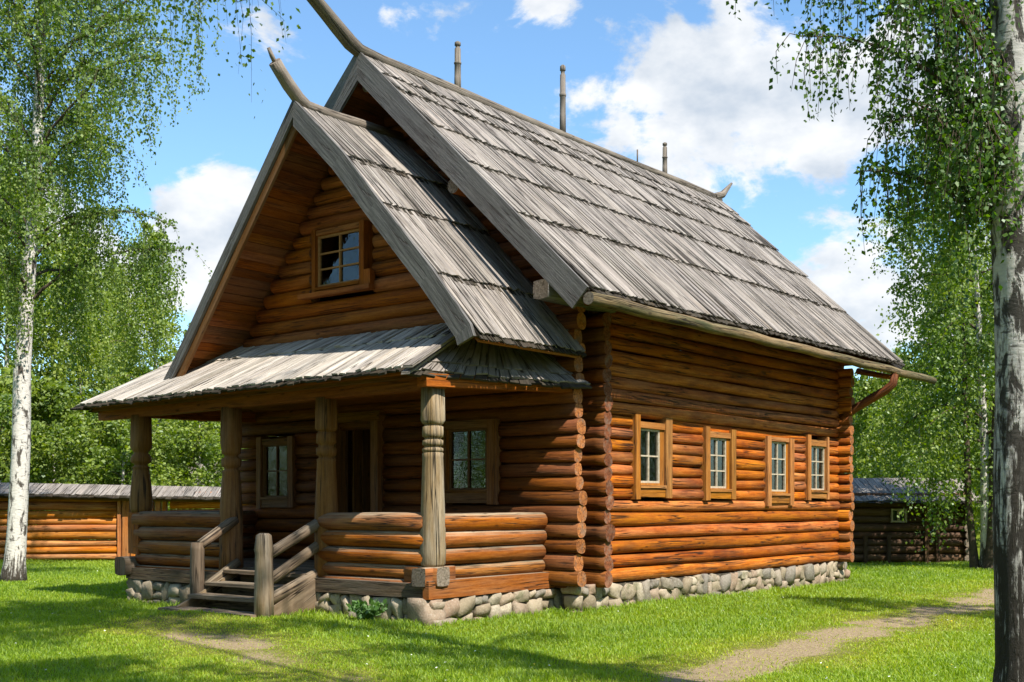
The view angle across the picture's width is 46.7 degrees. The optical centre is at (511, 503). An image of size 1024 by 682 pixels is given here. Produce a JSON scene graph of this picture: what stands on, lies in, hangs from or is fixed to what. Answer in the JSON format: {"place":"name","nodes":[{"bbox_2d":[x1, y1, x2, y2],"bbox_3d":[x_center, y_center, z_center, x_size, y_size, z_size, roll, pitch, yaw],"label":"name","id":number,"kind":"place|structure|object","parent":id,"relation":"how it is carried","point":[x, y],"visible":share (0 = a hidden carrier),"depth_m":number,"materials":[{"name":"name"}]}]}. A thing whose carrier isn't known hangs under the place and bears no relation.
{"place":"outdoors","nodes":[
{"label":"outdoors","id":0,"kind":"place"},
{"bbox_2d":[0,0,992,464],"label":"sky","id":1,"kind":"structure","parent":0,"point":[691,76],"materials":[{"name":"blue"}]},
{"bbox_2d":[0,558,994,681],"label":"grass","id":2,"kind":"structure","parent":0,"point":[500,671],"depth_m":14.43,"materials":[{"name":"green plant"}]},
{"bbox_2d":[0,532,994,681],"bbox_3d":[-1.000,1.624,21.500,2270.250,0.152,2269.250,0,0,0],"label":"ground","id":3,"kind":"structure","parent":0,"point":[761,651],"depth_m":13.85,"materials":[{"name":"beige soil"}]},
{"bbox_2d":[0,152,92,482],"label":"birch tree","id":4,"kind":"object","parent":3,"relation":"on","point":[45,366],"visible":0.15,"depth_m":44.94,"materials":[{"name":"green plant"}]},
{"bbox_2d":[0,367,95,539],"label":"young tree","id":5,"kind":"object","parent":3,"relation":"on","point":[6,395],"visible":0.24,"depth_m":39.68,"materials":[{"name":"green plant"}]},
{"bbox_2d":[0,376,122,539],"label":"young tree","id":6,"kind":"object","parent":3,"relation":"on","point":[49,387],"visible":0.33,"depth_m":40.24,"materials":[{"name":"green plant"}]},
{"bbox_2d":[11,224,132,539],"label":"birch tree","id":7,"kind":"object","parent":3,"relation":"on","point":[70,379],"visible":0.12,"depth_m":46.39,"materials":[{"name":"green plant"}]},
{"bbox_2d":[64,256,157,484],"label":"birch tree","id":8,"kind":"object","parent":3,"relation":"on","point":[120,310],"visible":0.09,"depth_m":51.72,"materials":[{"name":"green plant"}]},
{"bbox_2d":[0,0,224,581],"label":"birch tree","id":9,"kind":"object","parent":3,"relation":"on","point":[32,157],"visible":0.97,"depth_m":24.84,"materials":[{"name":"green plant"}]},
{"bbox_2d":[38,410,196,539],"bbox_3d":[-13.209,-0.674,39.882,5.049,5.580,5.082,0,0,17],"label":"young tree","id":10,"kind":"object","parent":3,"relation":"on","point":[118,430],"visible":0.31,"depth_m":39.54,"materials":[{"name":"green plant"}]},
{"bbox_2d":[0,482,243,559],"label":"log fence","id":11,"kind":"object","parent":3,"relation":"on","point":[99,511],"visible":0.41,"depth_m":33.99,"materials":[{"name":"brown wood"}]},
{"bbox_2d":[0,0,300,117],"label":"birch tree","id":12,"kind":"object","parent":3,"relation":"on","point":[169,5],"visible":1,"depth_m":10.92,"materials":[{"name":"green plant"}]},
{"bbox_2d":[92,219,222,503],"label":"birch tree","id":13,"kind":"object","parent":3,"relation":"on","point":[128,372],"visible":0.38,"depth_m":42.56,"materials":[{"name":"green plant"}]},
{"bbox_2d":[149,323,220,477],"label":"birch tree","id":14,"kind":"object","parent":3,"relation":"on","point":[174,352],"visible":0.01,"depth_m":49.49,"materials":[{"name":"green plant"}]},
{"bbox_2d":[132,420,244,505],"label":"young tree","id":15,"kind":"object","parent":3,"relation":"on","point":[207,439],"visible":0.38,"depth_m":41.55,"materials":[{"name":"green plant"}]},
{"bbox_2d":[346,598,388,621],"bbox_3d":[-1.986,1.459,16.115,0.585,0.366,0.433,0,0,0],"label":"leafy herb","id":16,"kind":"object","parent":3,"relation":"on","point":[362,610],"visible":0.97,"depth_m":16.08,"materials":[{"name":"green plant"}]},
{"bbox_2d":[7,564,989,678],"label":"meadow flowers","id":17,"kind":"object","parent":3,"relation":"on","point":[526,668],"visible":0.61,"depth_m":13.77,"materials":[{"name":"plant"}]},
{"bbox_2d":[7,333,990,531],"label":"wood","id":18,"kind":"object","parent":3,"relation":"on","point":[897,344],"depth_m":63.71,"materials":[{"name":"green wood"}]},
{"bbox_2d":[70,0,936,625],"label":"log house","id":19,"kind":"structure","parent":3,"relation":"on","point":[450,352],"depth_m":18.81,"materials":[{"name":"brown wood"}]},
{"bbox_2d":[256,436,298,508],"bbox_3d":[-4.276,-0.570,21.711,1.009,1.329,0.242,0,0,39],"label":"window","id":20,"kind":"structure","parent":19,"relation":"in","point":[276,470],"depth_m":21.68,"materials":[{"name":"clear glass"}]},
{"bbox_2d":[297,220,374,299],"bbox_3d":[-2.724,-3.821,18.641,1.624,1.086,0.300,0,0,39],"label":"window","id":21,"kind":"structure","parent":19,"relation":"in","point":[342,260],"depth_m":18.58,"materials":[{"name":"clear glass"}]},
{"bbox_2d":[441,419,504,505],"bbox_3d":[-0.683,-0.651,18.839,1.289,1.367,0.241,0,0,39],"label":"window","id":22,"kind":"structure","parent":19,"relation":"in","point":[452,429],"depth_m":18.75,"materials":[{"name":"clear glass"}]},
{"bbox_2d":[624,414,672,498],"bbox_3d":[2.235,-0.750,19.356,0.240,1.364,1.125,0,0,39],"label":"window","id":23,"kind":"structure","parent":19,"relation":"in","point":[652,464],"depth_m":19.37,"materials":[{"name":"white paint"}]},
{"bbox_2d":[694,426,735,499],"bbox_3d":[3.634,-0.705,21.104,0.241,1.297,1.121,0,0,39],"label":"window","id":24,"kind":"structure","parent":19,"relation":"in","point":[718,467],"depth_m":21.13,"materials":[{"name":"white paint"}]},
{"bbox_2d":[757,436,793,505],"bbox_3d":[5.120,-0.621,22.964,0.243,1.346,1.148,0,0,39],"label":"window","id":25,"kind":"structure","parent":19,"relation":"in","point":[779,452],"depth_m":22.94,"materials":[{"name":"white paint"}]},
{"bbox_2d":[798,434,829,499],"bbox_3d":[6.199,-0.730,24.311,0.240,1.328,1.028,0,0,39],"label":"window","id":26,"kind":"structure","parent":19,"relation":"in","point":[817,473],"depth_m":24.30,"materials":[{"name":"white paint"}]},
{"bbox_2d":[846,382,886,476],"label":"birch tree","id":27,"kind":"object","parent":3,"relation":"on","point":[855,471],"visible":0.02,"depth_m":57.14,"materials":[{"name":"green plant"}]},
{"bbox_2d":[726,0,1023,681],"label":"birch tree","id":28,"kind":"object","parent":3,"relation":"on","point":[992,126],"visible":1,"depth_m":8.40,"materials":[{"name":"green plant"}]},
{"bbox_2d":[845,369,927,477],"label":"young tree","id":29,"kind":"object","parent":3,"relation":"on","point":[862,388],"visible":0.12,"depth_m":45.63,"materials":[{"name":"green plant"}]},
{"bbox_2d":[854,347,928,477],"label":"birch tree","id":30,"kind":"object","parent":3,"relation":"on","point":[896,349],"visible":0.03,"depth_m":54.82,"materials":[{"name":"green plant"}]},
{"bbox_2d":[843,478,980,562],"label":"log shed","id":31,"kind":"structure","parent":3,"relation":"on","point":[882,531],"depth_m":32.90,"materials":[{"name":"brown wood"}]},
{"bbox_2d":[890,509,906,521],"bbox_3d":[10.740,0.330,32.950,0.440,0.380,0.160,0,0,0],"label":"window","id":32,"kind":"structure","parent":31,"relation":"in","point":[895,512],"depth_m":32.89,"materials":[{"name":"white paint"}]},
{"bbox_2d":[844,110,994,568],"bbox_3d":[11.684,-4.203,30.030,5.407,11.959,5.825,0,0,43],"label":"birch tree","id":33,"kind":"object","parent":3,"relation":"on","point":[945,426],"visible":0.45,"depth_m":29.91,"materials":[{"name":"green plant"}]},
{"bbox_2d":[857,391,990,523],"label":"young tree","id":34,"kind":"object","parent":3,"relation":"on","point":[877,421],"visible":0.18,"depth_m":41.78,"materials":[{"name":"green plant"}]},
{"bbox_2d":[893,251,992,544],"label":"birch tree","id":35,"kind":"object","parent":3,"relation":"on","point":[978,527],"visible":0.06,"depth_m":46.91,"materials":[{"name":"green plant"}]},
{"bbox_2d":[948,262,993,535],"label":"birch tree","id":36,"kind":"object","parent":3,"relation":"on","point":[974,396],"visible":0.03,"depth_m":44.06,"materials":[{"name":"green plant"}]}
]}

